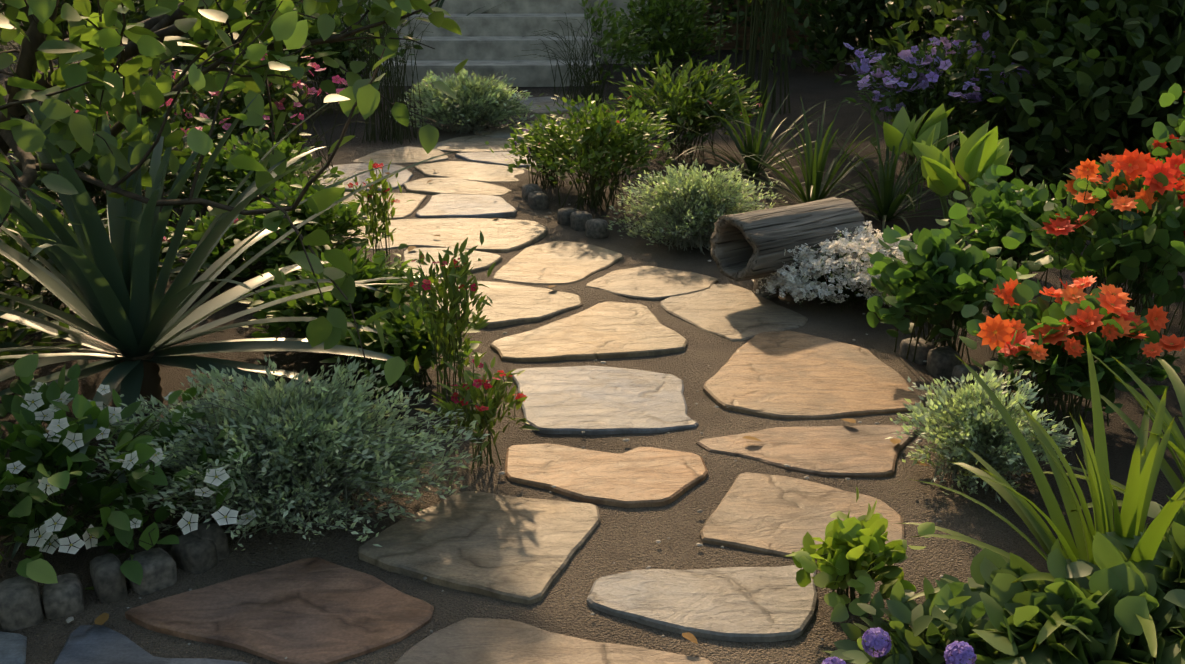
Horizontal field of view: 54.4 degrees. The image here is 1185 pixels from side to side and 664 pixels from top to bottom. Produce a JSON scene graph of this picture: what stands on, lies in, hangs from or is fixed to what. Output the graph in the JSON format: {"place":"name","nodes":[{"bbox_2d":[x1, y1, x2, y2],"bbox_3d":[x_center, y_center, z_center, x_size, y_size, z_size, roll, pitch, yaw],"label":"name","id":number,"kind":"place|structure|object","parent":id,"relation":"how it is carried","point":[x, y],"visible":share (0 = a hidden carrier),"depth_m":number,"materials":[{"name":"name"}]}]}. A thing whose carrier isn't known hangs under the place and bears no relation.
{"place":"outdoors","nodes":[
{"label":"outdoors","id":0,"kind":"place"},
{"bbox_2d":[0,1,1184,663],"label":"soil","id":1,"kind":"structure","parent":0,"point":[624,539],"depth_m":3.09,"materials":[{"name":"brown soil"}]},
{"bbox_2d":[0,66,463,566],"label":"yucca plant","id":2,"kind":"object","parent":1,"relation":"on","point":[131,327],"visible":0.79,"depth_m":3.10,"materials":[{"name":"green plant"}]},
{"bbox_2d":[0,0,467,589],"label":"tree","id":3,"kind":"object","parent":1,"relation":"on","point":[70,130],"depth_m":2.99,"materials":[{"name":"green plant"}]},
{"bbox_2d":[0,114,483,402],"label":"border plant greens","id":4,"kind":"object","parent":1,"relation":"on","point":[221,183],"visible":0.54,"depth_m":4.05,"materials":[{"name":"green plant"}]},
{"bbox_2d":[0,0,505,189],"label":"shrub","id":5,"kind":"object","parent":1,"relation":"on","point":[186,108],"visible":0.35,"depth_m":6.88,"materials":[{"name":"green plant"}]},
{"bbox_2d":[0,159,539,584],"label":"plant","id":6,"kind":"object","parent":1,"relation":"on","point":[50,460],"depth_m":2.55,"materials":[{"name":"green plant"}]},
{"bbox_2d":[0,96,924,663],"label":"path flagstones","id":7,"kind":"object","parent":1,"relation":"on","point":[498,546],"visible":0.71,"depth_m":2.84,"materials":[{"name":"beige stone"}]},
{"bbox_2d":[334,0,668,86],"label":"garden steps","id":8,"kind":"structure","parent":1,"relation":"on","point":[493,41],"depth_m":9.65,"materials":[{"name":"stone"}]},
{"bbox_2d":[0,152,1005,631],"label":"edging stones","id":9,"kind":"object","parent":1,"relation":"on","point":[198,550],"visible":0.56,"depth_m":2.40,"materials":[{"name":"stone"}]},
{"bbox_2d":[66,98,1020,663],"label":"path debris","id":10,"kind":"object","parent":1,"relation":"on","point":[102,620],"visible":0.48,"depth_m":2.86,"materials":[{"name":"brown plant"}]},
{"bbox_2d":[272,0,818,50],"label":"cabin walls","id":11,"kind":"structure","parent":1,"relation":"on","point":[792,39],"depth_m":11.75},
{"bbox_2d":[80,68,1077,549],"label":"silvery shrubs","id":12,"kind":"object","parent":1,"relation":"on","point":[314,444],"visible":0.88,"depth_m":2.68,"materials":[{"name":"green plant"}]},
{"bbox_2d":[485,0,1053,249],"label":"border plant","id":13,"kind":"object","parent":1,"relation":"on","point":[554,147],"visible":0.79,"depth_m":5.79,"materials":[{"name":"green plant"}]},
{"bbox_2d":[710,197,867,299],"bbox_3d":[0.720,-0.297,4.205,0.554,0.329,0.270,-12,23,-30],"label":"hollow log","id":14,"kind":"object","parent":1,"relation":"on","point":[750,245],"visible":0.79,"depth_m":4.10,"materials":[{"name":"brown wood"}]},
{"bbox_2d":[751,221,917,311],"bbox_3d":[0.910,-0.259,4.163,0.673,0.277,0.657,0,20,-1],"label":"white flowering plant","id":15,"kind":"object","parent":1,"relation":"on","point":[844,262],"visible":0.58,"depth_m":4.02,"materials":[{"name":"white plant"}]},
{"bbox_2d":[676,0,1184,194],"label":"shrub","id":16,"kind":"object","parent":1,"relation":"on","point":[1106,74],"visible":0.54,"depth_m":5.56,"materials":[{"name":"green plant"}]},
{"bbox_2d":[786,486,1184,663],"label":"plant","id":17,"kind":"object","parent":1,"relation":"on","point":[998,617],"visible":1,"depth_m":2.00,"materials":[{"name":"green plant"}]},
{"bbox_2d":[866,83,1184,439],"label":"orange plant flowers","id":18,"kind":"object","parent":1,"relation":"on","point":[1124,213],"visible":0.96,"depth_m":3.38,"materials":[{"name":"green plant"}]},
{"bbox_2d":[897,335,1184,663],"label":"daylily plant","id":19,"kind":"object","parent":1,"relation":"on","point":[1148,462],"visible":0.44,"depth_m":2.27,"materials":[{"name":"green plant"}]}
]}

